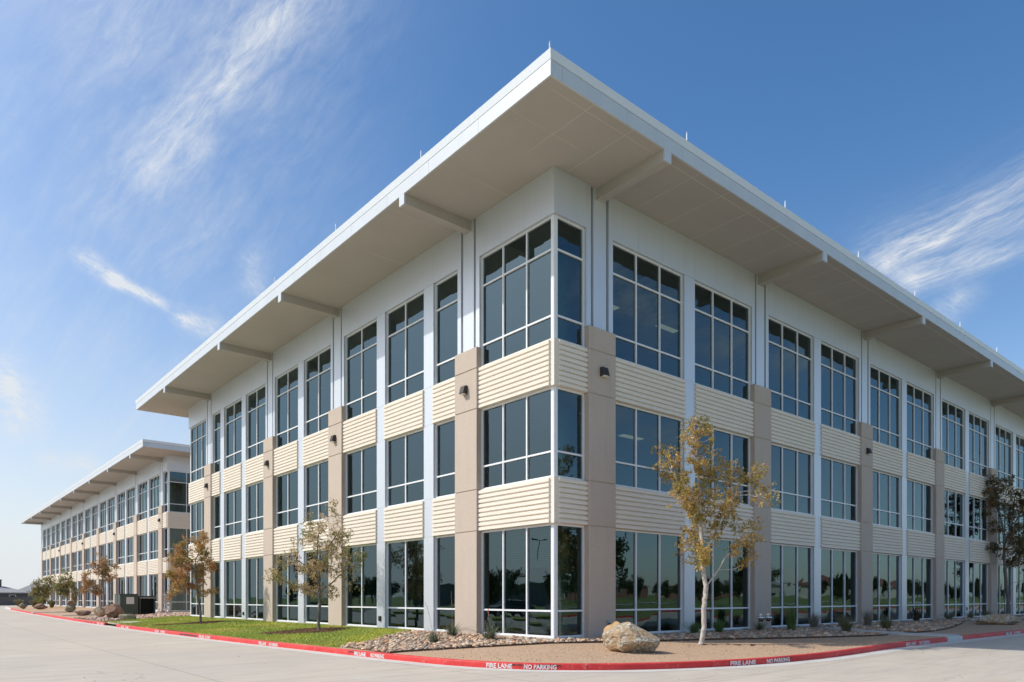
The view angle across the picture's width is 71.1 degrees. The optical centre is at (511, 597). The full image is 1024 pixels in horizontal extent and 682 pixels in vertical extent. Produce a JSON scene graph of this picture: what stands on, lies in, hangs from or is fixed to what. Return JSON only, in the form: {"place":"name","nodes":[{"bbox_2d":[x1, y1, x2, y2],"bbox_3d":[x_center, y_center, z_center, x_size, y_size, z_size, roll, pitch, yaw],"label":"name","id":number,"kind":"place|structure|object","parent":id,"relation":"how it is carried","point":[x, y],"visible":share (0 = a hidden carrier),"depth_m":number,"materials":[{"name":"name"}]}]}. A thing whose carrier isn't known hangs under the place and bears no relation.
{"place":"outdoors","nodes":[
{"label":"outdoors","id":0,"kind":"place"},
{"bbox_2d":[0,579,29,604],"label":"house","id":1,"kind":"structure","parent":0,"point":[7,592],"depth_m":150.09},
{"bbox_2d":[103,616,412,646],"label":"lawn","id":2,"kind":"structure","parent":0,"point":[268,635],"depth_m":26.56,"materials":[{"name":"green plant"}]},
{"bbox_2d":[162,529,219,622],"bbox_3d":[-16.927,-1.112,37.834,3.115,5.009,2.260,0,0,-16],"label":"young oak","id":3,"kind":"object","parent":2,"relation":"on","point":[178,557],"visible":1,"depth_m":37.62,"materials":[{"name":"brown plant"}]},
{"bbox_2d":[152,621,351,634],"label":"mulch","id":4,"kind":"object","parent":2,"relation":"on","point":[322,630],"visible":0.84,"depth_m":28.69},
{"bbox_2d":[263,499,368,629],"bbox_3d":[-7.751,-1.280,28.438,4.063,5.276,2.091,0,0,-4],"label":"young oak","id":5,"kind":"object","parent":2,"relation":"on","point":[304,567],"visible":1,"depth_m":28.35,"materials":[{"name":"green plant"}]},
{"bbox_2d":[0,605,1023,681],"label":"street","id":6,"kind":"structure","parent":0,"point":[40,649],"depth_m":16.86,"materials":[{"name":"concrete"}]},
{"bbox_2d":[0,597,37,605],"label":"fence","id":7,"kind":"object","parent":6,"relation":"on","point":[9,601],"visible":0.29,"depth_m":144.71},
{"bbox_2d":[20,439,189,611],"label":"office building","id":8,"kind":"structure","parent":6,"relation":"on","point":[131,495],"depth_m":75.30,"materials":[{"name":"concrete"}]},
{"bbox_2d":[100,501,105,532],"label":"window","id":9,"kind":"structure","parent":8,"relation":"in","point":[103,504],"depth_m":85.35,"materials":[{"name":"glass"}]},
{"bbox_2d":[108,496,114,530],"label":"window","id":10,"kind":"structure","parent":8,"relation":"in","point":[111,502],"depth_m":82.04,"materials":[{"name":"glass"}]},
{"bbox_2d":[118,539,124,564],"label":"window","id":11,"kind":"structure","parent":8,"relation":"in","point":[121,543],"depth_m":78.28,"materials":[{"name":"glass"}]},
{"bbox_2d":[118,491,124,527],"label":"window","id":12,"kind":"structure","parent":8,"relation":"in","point":[121,497],"depth_m":78.26,"materials":[{"name":"glass"}]},
{"bbox_2d":[127,537,133,562],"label":"window","id":13,"kind":"structure","parent":8,"relation":"in","point":[130,541],"depth_m":75.10,"materials":[{"name":"glass"}]},
{"bbox_2d":[127,487,134,524],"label":"window","id":14,"kind":"structure","parent":8,"relation":"in","point":[130,492],"depth_m":75.10,"materials":[{"name":"glass"}]},
{"bbox_2d":[139,533,146,561],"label":"window","id":15,"kind":"structure","parent":8,"relation":"in","point":[143,537],"depth_m":71.08,"materials":[{"name":"glass"}]},
{"bbox_2d":[139,481,146,520],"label":"window","id":16,"kind":"structure","parent":8,"relation":"in","point":[143,486],"depth_m":71.08,"materials":[{"name":"glass"}]},
{"bbox_2d":[150,574,157,609],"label":"window","id":17,"kind":"structure","parent":8,"relation":"in","point":[153,577],"depth_m":67.85,"materials":[{"name":"glass"}]},
{"bbox_2d":[150,530,157,559],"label":"window","id":18,"kind":"structure","parent":8,"relation":"in","point":[154,534],"depth_m":67.99,"materials":[{"name":"glass"}]},
{"bbox_2d":[150,475,158,516],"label":"window","id":19,"kind":"structure","parent":8,"relation":"in","point":[154,482],"depth_m":67.95,"materials":[{"name":"glass"}]},
{"bbox_2d":[168,573,189,610],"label":"corner window","id":20,"kind":"structure","parent":8,"relation":"in","point":[180,602],"depth_m":64.99,"materials":[{"name":"glass"}]},
{"bbox_2d":[168,527,189,557],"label":"corner window","id":21,"kind":"structure","parent":8,"relation":"in","point":[174,534],"depth_m":64.77,"materials":[{"name":"glass"}]},
{"bbox_2d":[168,470,189,512],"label":"corner window","id":22,"kind":"structure","parent":8,"relation":"in","point":[178,482],"depth_m":64.88,"materials":[{"name":"glass"}]},
{"bbox_2d":[4,608,1023,672],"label":"gutter strip","id":23,"kind":"object","parent":6,"relation":"on","point":[679,669],"visible":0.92,"depth_m":18.84,"materials":[{"name":"concrete"}]},
{"bbox_2d":[6,607,1023,669],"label":"kerb","id":24,"kind":"structure","parent":6,"relation":"on","point":[613,666],"depth_m":18.25,"materials":[{"name":"concrete"}]},
{"bbox_2d":[135,41,1023,638],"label":"office building","id":25,"kind":"structure","parent":6,"relation":"on","point":[529,251],"depth_m":27.07,"materials":[{"name":"concrete"}]},
{"bbox_2d":[190,564,203,615],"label":"corner window","id":26,"kind":"structure","parent":25,"relation":"in","point":[194,608],"depth_m":47.75,"materials":[{"name":"glass"}]},
{"bbox_2d":[190,500,203,543],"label":"corner window","id":27,"kind":"structure","parent":25,"relation":"in","point":[196,509],"depth_m":47.46,"materials":[{"name":"glass"}]},
{"bbox_2d":[190,420,205,482],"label":"corner window","id":28,"kind":"structure","parent":25,"relation":"in","point":[197,433],"depth_m":47.41,"materials":[{"name":"glass"}]},
{"bbox_2d":[214,561,219,616],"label":"window","id":29,"kind":"structure","parent":25,"relation":"in","point":[216,576],"depth_m":44.40,"materials":[{"name":"glass"}]},
{"bbox_2d":[214,495,219,539],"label":"window","id":30,"kind":"structure","parent":25,"relation":"in","point":[216,498],"depth_m":44.41,"materials":[{"name":"glass"}]},
{"bbox_2d":[214,412,219,472],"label":"window","id":31,"kind":"structure","parent":25,"relation":"in","point":[216,416],"depth_m":44.41,"materials":[{"name":"glass"}]},
{"bbox_2d":[226,559,241,618],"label":"window","id":32,"kind":"structure","parent":25,"relation":"in","point":[233,568],"depth_m":42.03,"materials":[{"name":"glass"}]},
{"bbox_2d":[226,488,241,536],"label":"window","id":33,"kind":"structure","parent":25,"relation":"in","point":[233,498],"depth_m":42.03,"materials":[{"name":"glass"}]},
{"bbox_2d":[226,399,241,468],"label":"window","id":34,"kind":"structure","parent":25,"relation":"in","point":[233,412],"depth_m":42.03,"materials":[{"name":"glass"}]},
{"bbox_2d":[247,556,262,619],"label":"window","id":35,"kind":"structure","parent":25,"relation":"in","point":[254,565],"depth_m":39.59,"materials":[{"name":"glass"}]},
{"bbox_2d":[247,481,262,532],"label":"window","id":36,"kind":"structure","parent":25,"relation":"in","point":[254,491],"depth_m":39.59,"materials":[{"name":"glass"}]},
{"bbox_2d":[247,385,264,459],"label":"window","id":37,"kind":"structure","parent":25,"relation":"in","point":[256,399],"depth_m":39.59,"materials":[{"name":"glass"}]},
{"bbox_2d":[276,553,297,621],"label":"window","id":38,"kind":"structure","parent":25,"relation":"in","point":[286,604],"depth_m":36.29,"materials":[{"name":"glass"}]},
{"bbox_2d":[276,469,297,527],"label":"window","id":39,"kind":"structure","parent":25,"relation":"in","point":[287,483],"depth_m":36.30,"materials":[{"name":"glass"}]},
{"bbox_2d":[276,366,297,447],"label":"window","id":40,"kind":"structure","parent":25,"relation":"in","point":[287,383],"depth_m":36.30,"materials":[{"name":"glass"}]},
{"bbox_2d":[305,549,327,623],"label":"window","id":41,"kind":"structure","parent":25,"relation":"in","point":[311,605],"depth_m":33.78,"materials":[{"name":"glass"}]},
{"bbox_2d":[305,460,327,521],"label":"window","id":42,"kind":"structure","parent":25,"relation":"in","point":[316,475],"depth_m":33.73,"materials":[{"name":"glass"}]},
{"bbox_2d":[305,346,330,436],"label":"window","id":43,"kind":"structure","parent":25,"relation":"in","point":[318,367],"depth_m":33.64,"materials":[{"name":"glass"}]},
{"bbox_2d":[346,543,376,626],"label":"window","id":44,"kind":"structure","parent":25,"relation":"in","point":[361,606],"depth_m":30.29,"materials":[{"name":"glass"}]},
{"bbox_2d":[346,444,376,514],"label":"window","id":45,"kind":"structure","parent":25,"relation":"in","point":[361,464],"depth_m":30.32,"materials":[{"name":"glass"}]},
{"bbox_2d":[346,319,376,419],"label":"window","id":46,"kind":"structure","parent":25,"relation":"in","point":[361,345],"depth_m":30.32,"materials":[{"name":"glass"}]},
{"bbox_2d":[387,538,423,629],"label":"window","id":47,"kind":"structure","parent":25,"relation":"in","point":[405,558],"depth_m":27.67,"materials":[{"name":"glass"}]},
{"bbox_2d":[387,428,423,506],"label":"window","id":48,"kind":"structure","parent":25,"relation":"in","point":[405,453],"depth_m":27.67,"materials":[{"name":"glass"}]},
{"bbox_2d":[387,291,423,403],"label":"window","id":49,"kind":"structure","parent":25,"relation":"in","point":[405,322],"depth_m":27.67,"materials":[{"name":"glass"}]},
{"bbox_2d":[435,534,454,630],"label":"window","id":50,"kind":"structure","parent":25,"relation":"in","point":[444,545],"depth_m":25.75,"materials":[{"name":"glass"}]},
{"bbox_2d":[435,418,455,497],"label":"window","id":51,"kind":"structure","parent":25,"relation":"in","point":[444,431],"depth_m":25.71,"materials":[{"name":"glass"}]},
{"bbox_2d":[435,271,457,384],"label":"window","id":52,"kind":"structure","parent":25,"relation":"in","point":[446,290],"depth_m":25.65,"materials":[{"name":"glass"}]},
{"bbox_2d":[481,523,553,637],"bbox_3d":[0.152,-0.510,22.701,0.122,3.420,3.510,0,0,-40],"label":"corner window","id":53,"kind":"structure","parent":25,"relation":"in","point":[517,563],"depth_m":22.61,"materials":[{"name":"glass"}]},
{"bbox_2d":[481,386,553,489],"bbox_3d":[0.152,-4.952,22.701,0.122,2.705,3.510,0,0,-40],"label":"corner window","id":54,"kind":"structure","parent":25,"relation":"in","point":[517,434],"depth_m":22.65,"materials":[{"name":"glass"}]},
{"bbox_2d":[481,214,553,365],"bbox_3d":[0.152,-9.555,22.701,0.122,3.710,3.510,0,0,-40],"label":"corner window","id":55,"kind":"structure","parent":25,"relation":"in","point":[517,276],"depth_m":22.65,"materials":[{"name":"glass"}]},
{"bbox_2d":[554,523,583,637],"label":"corner window","id":56,"kind":"structure","parent":25,"relation":"in","point":[568,538],"depth_m":21.79,"materials":[{"name":"glass"}]},
{"bbox_2d":[554,386,583,479],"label":"corner window","id":57,"kind":"structure","parent":25,"relation":"in","point":[568,404],"depth_m":21.79,"materials":[{"name":"glass"}]},
{"bbox_2d":[554,214,583,346],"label":"corner window","id":58,"kind":"structure","parent":25,"relation":"in","point":[568,236],"depth_m":21.79,"materials":[{"name":"glass"}]},
{"bbox_2d":[613,242,681,378],"bbox_3d":[4.561,-9.555,24.195,3.755,3.710,0.114,0,0,-40],"label":"window","id":59,"kind":"structure","parent":25,"relation":"in","point":[647,295],"depth_m":24.18,"materials":[{"name":"glass"}]},
{"bbox_2d":[615,402,681,493],"bbox_3d":[4.561,-4.952,24.195,3.755,2.705,0.114,0,0,-40],"label":"window","id":60,"kind":"structure","parent":25,"relation":"in","point":[638,430],"depth_m":24.07,"materials":[{"name":"glass"}]},
{"bbox_2d":[616,529,681,632],"bbox_3d":[4.561,-0.510,24.195,3.755,3.420,0.114,0,0,-40],"label":"window","id":61,"kind":"structure","parent":25,"relation":"in","point":[648,572],"depth_m":24.27,"materials":[{"name":"glass"}]},
{"bbox_2d":[695,536,749,630],"bbox_3d":[7.897,-0.510,27.025,3.755,3.420,0.114,0,0,-40],"label":"window","id":62,"kind":"structure","parent":25,"relation":"in","point":[728,599],"depth_m":27.20,"materials":[{"name":"glass"}]},
{"bbox_2d":[695,423,749,505],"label":"window","id":63,"kind":"structure","parent":25,"relation":"in","point":[734,446],"depth_m":27.29,"materials":[{"name":"glass"}]},
{"bbox_2d":[695,282,749,400],"bbox_3d":[7.897,-9.555,27.025,3.755,3.710,0.114,0,0,-40],"label":"window","id":64,"kind":"structure","parent":25,"relation":"in","point":[722,323],"depth_m":27.03,"materials":[{"name":"glass"}]},
{"bbox_2d":[769,317,811,420],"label":"window","id":65,"kind":"structure","parent":25,"relation":"in","point":[790,349],"depth_m":30.32,"materials":[{"name":"glass"}]},
{"bbox_2d":[771,543,811,626],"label":"window","id":66,"kind":"structure","parent":25,"relation":"in","point":[791,565],"depth_m":30.32,"materials":[{"name":"glass"}]},
{"bbox_2d":[771,443,811,514],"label":"window","id":67,"kind":"structure","parent":25,"relation":"in","point":[791,469],"depth_m":30.37,"materials":[{"name":"glass"}]},
{"bbox_2d":[821,548,856,623],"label":"window","id":68,"kind":"structure","parent":25,"relation":"in","point":[838,567],"depth_m":33.12,"materials":[{"name":"glass"}]},
{"bbox_2d":[821,456,856,521],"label":"window","id":69,"kind":"structure","parent":25,"relation":"in","point":[838,478],"depth_m":33.13,"materials":[{"name":"glass"}]},
{"bbox_2d":[821,342,856,434],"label":"window","id":70,"kind":"structure","parent":25,"relation":"in","point":[838,368],"depth_m":33.13,"materials":[{"name":"glass"}]},
{"bbox_2d":[870,365,899,448],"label":"window","id":71,"kind":"structure","parent":25,"relation":"in","point":[884,387],"depth_m":36.35,"materials":[{"name":"glass"}]},
{"bbox_2d":[872,470,899,527],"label":"window","id":72,"kind":"structure","parent":25,"relation":"in","point":[886,487],"depth_m":36.50,"materials":[{"name":"glass"}]},
{"bbox_2d":[873,553,899,621],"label":"window","id":73,"kind":"structure","parent":25,"relation":"in","point":[886,567],"depth_m":36.50,"materials":[{"name":"glass"}]},
{"bbox_2d":[907,556,931,619],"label":"window","id":74,"kind":"structure","parent":25,"relation":"in","point":[919,569],"depth_m":39.26,"materials":[{"name":"glass"}]},
{"bbox_2d":[907,479,931,532],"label":"window","id":75,"kind":"structure","parent":25,"relation":"in","point":[919,495],"depth_m":39.26,"materials":[{"name":"glass"}]},
{"bbox_2d":[907,383,931,459],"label":"window","id":76,"kind":"structure","parent":25,"relation":"in","point":[919,402],"depth_m":39.26,"materials":[{"name":"glass"}]},
{"bbox_2d":[942,400,963,469],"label":"window","id":77,"kind":"structure","parent":25,"relation":"in","point":[952,415],"depth_m":42.49,"materials":[{"name":"glass"}]},
{"bbox_2d":[944,559,963,617],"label":"window","id":78,"kind":"structure","parent":25,"relation":"in","point":[953,569],"depth_m":42.62,"materials":[{"name":"glass"}]},
{"bbox_2d":[944,489,963,537],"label":"window","id":79,"kind":"structure","parent":25,"relation":"in","point":[953,501],"depth_m":42.57,"materials":[{"name":"glass"}]},
{"bbox_2d":[969,562,987,616],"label":"window","id":80,"kind":"structure","parent":25,"relation":"in","point":[978,572],"depth_m":45.36,"materials":[{"name":"glass"}]},
{"bbox_2d":[969,495,987,541],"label":"window","id":81,"kind":"structure","parent":25,"relation":"in","point":[978,530],"depth_m":45.25,"materials":[{"name":"glass"}]},
{"bbox_2d":[969,412,987,476],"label":"window","id":82,"kind":"structure","parent":25,"relation":"in","point":[978,427],"depth_m":45.37,"materials":[{"name":"glass"}]},
{"bbox_2d":[996,425,1011,484],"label":"window","id":83,"kind":"structure","parent":25,"relation":"in","point":[1003,437],"depth_m":48.58,"materials":[{"name":"glass"}]},
{"bbox_2d":[998,564,1011,613],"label":"window","id":84,"kind":"structure","parent":25,"relation":"in","point":[1001,589],"depth_m":48.44,"materials":[{"name":"glass"}]},
{"bbox_2d":[1016,566,1023,614],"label":"window","id":85,"kind":"structure","parent":25,"relation":"in","point":[1019,577],"depth_m":50.78,"materials":[{"name":"glass"}]},
{"bbox_2d":[1016,435,1023,488],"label":"window","id":86,"kind":"structure","parent":25,"relation":"in","point":[1019,440],"depth_m":50.78,"materials":[{"name":"glass"}]},
{"bbox_2d":[0,0,1023,588],"label":"sky","id":87,"kind":"structure","parent":0,"point":[163,162],"materials":[{"name":"blue"}]},
{"bbox_2d":[9,606,1023,662],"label":"planting bed","id":88,"kind":"object","parent":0,"point":[967,627],"visible":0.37,"depth_m":19.34,"materials":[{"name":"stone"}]},
{"bbox_2d":[27,574,56,603],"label":"young oak","id":89,"kind":"object","parent":88,"relation":"on","point":[43,590],"visible":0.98,"depth_m":93.04,"materials":[{"name":"green plant"}]},
{"bbox_2d":[52,568,79,601],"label":"young oak","id":90,"kind":"object","parent":88,"relation":"on","point":[64,587],"visible":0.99,"depth_m":77.37,"materials":[{"name":"green plant"}]},
{"bbox_2d":[79,551,120,605],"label":"young oak","id":91,"kind":"object","parent":88,"relation":"on","point":[104,570],"visible":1,"depth_m":64.48,"materials":[{"name":"brown plant"}]},
{"bbox_2d":[105,603,123,618],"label":"boulder","id":92,"kind":"object","parent":88,"relation":"on","point":[114,610],"visible":0.78,"depth_m":48.23,"materials":[{"name":"brown stone"}]},
{"bbox_2d":[114,594,137,614],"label":"transformer","id":93,"kind":"object","parent":88,"relation":"on","point":[128,603],"visible":0.69,"depth_m":54.85,"materials":[{"name":"metal"}]},
{"bbox_2d":[138,596,155,614],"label":"open cabinet","id":94,"kind":"object","parent":88,"relation":"on","point":[146,604],"visible":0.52,"depth_m":56.21,"materials":[{"name":"black metal"}]},
{"bbox_2d":[602,622,659,652],"bbox_3d":[3.064,1.052,18.440,1.481,0.861,1.037,0,0,2],"label":"boulder","id":95,"kind":"object","parent":88,"relation":"on","point":[627,637],"visible":0.92,"depth_m":18.18,"materials":[{"name":"beige stone"}]},
{"bbox_2d":[390,634,887,652],"bbox_3d":[5.254,1.366,22.058,18.083,0.248,0.558,0,0,-22],"label":"steel edging","id":96,"kind":"object","parent":88,"relation":"on","point":[463,647],"visible":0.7,"depth_m":20.75,"materials":[{"name":"metal"}]},
{"bbox_2d":[646,414,781,643],"bbox_3d":[5.885,-2.032,21.015,3.554,6.890,2.230,0,0,-13],"label":"young oak","id":97,"kind":"object","parent":88,"relation":"on","point":[692,508],"visible":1,"depth_m":21.06,"materials":[{"name":"green plant"}]},
{"bbox_2d":[974,614,1020,624],"bbox_3d":[24.050,1.104,35.548,2.470,0.630,1.135,0,0,4],"label":"boulder","id":98,"kind":"object","parent":88,"relation":"on","point":[1000,619],"visible":0.95,"depth_m":35.10,"materials":[{"name":"beige stone"}]},
{"bbox_2d":[981,473,1023,613],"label":"young oak","id":99,"kind":"object","parent":88,"relation":"on","point":[1017,542],"visible":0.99,"depth_m":45.41,"materials":[{"name":"green plant"}]},
{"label":"stone bed","id":100,"kind":"structure","parent":88,"relation":"on","visible":0},
{"bbox_2d":[817,617,972,631],"bbox_3d":[20.929,1.255,34.964,19.920,0.256,4.592,0,0,-40],"label":"river rock","id":101,"kind":"object","parent":100,"relation":"on","point":[912,625],"visible":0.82,"depth_m":31.27,"materials":[{"name":"stone"}]},
{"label":"stone bed","id":102,"kind":"structure","parent":88,"relation":"on","visible":0},
{"bbox_2d":[73,612,189,620],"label":"river rock","id":103,"kind":"object","parent":102,"relation":"on","point":[104,618],"visible":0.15,"depth_m":49.97,"materials":[{"name":"stone"}]},
{"bbox_2d":[809,626,958,636],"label":"path","id":104,"kind":"structure","parent":0,"point":[911,634],"depth_m":25.89,"materials":[{"name":"concrete"}]},
{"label":"stone bed","id":105,"kind":"structure","parent":0,"visible":0},
{"bbox_2d":[432,593,467,635],"bbox_3d":[-1.895,0.560,23.660,1.213,1.520,1.187,0,0,-30],"label":"yucca","id":106,"kind":"object","parent":105,"relation":"on","point":[452,630],"visible":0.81,"depth_m":23.58,"materials":[{"name":"green plant"}]},
{"bbox_2d":[340,629,564,652],"bbox_3d":[-2.792,1.324,22.213,5.031,0.311,8.436,0,0,-40],"label":"river rock","id":107,"kind":"object","parent":105,"relation":"on","point":[407,640],"visible":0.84,"depth_m":21.09,"materials":[{"name":"stone"}]},
{"bbox_2d":[462,610,513,638],"bbox_3d":[-0.734,0.829,21.578,1.557,1.002,1.327,0,0,-1],"label":"yucca","id":108,"kind":"object","parent":105,"relation":"on","point":[490,633],"visible":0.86,"depth_m":21.55,"materials":[{"name":"green plant"}]},
{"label":"stone bed","id":109,"kind":"structure","parent":0,"visible":0},
{"bbox_2d":[554,626,883,640],"bbox_3d":[8.188,1.266,24.154,14.669,0.223,4.655,0,0,-40],"label":"river rock","id":110,"kind":"object","parent":109,"relation":"on","point":[803,631],"visible":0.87,"depth_m":24.57,"materials":[{"name":"stone"}]},
{"bbox_2d":[782,604,798,629],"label":"ornamental grass","id":111,"kind":"object","parent":109,"relation":"on","point":[791,617],"depth_m":27.27,"materials":[{"name":"green plant"}]},
{"bbox_2d":[832,616,859,631],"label":"ornamental grass","id":112,"kind":"object","parent":109,"relation":"on","point":[845,625],"depth_m":26.60,"materials":[{"name":"green plant"}]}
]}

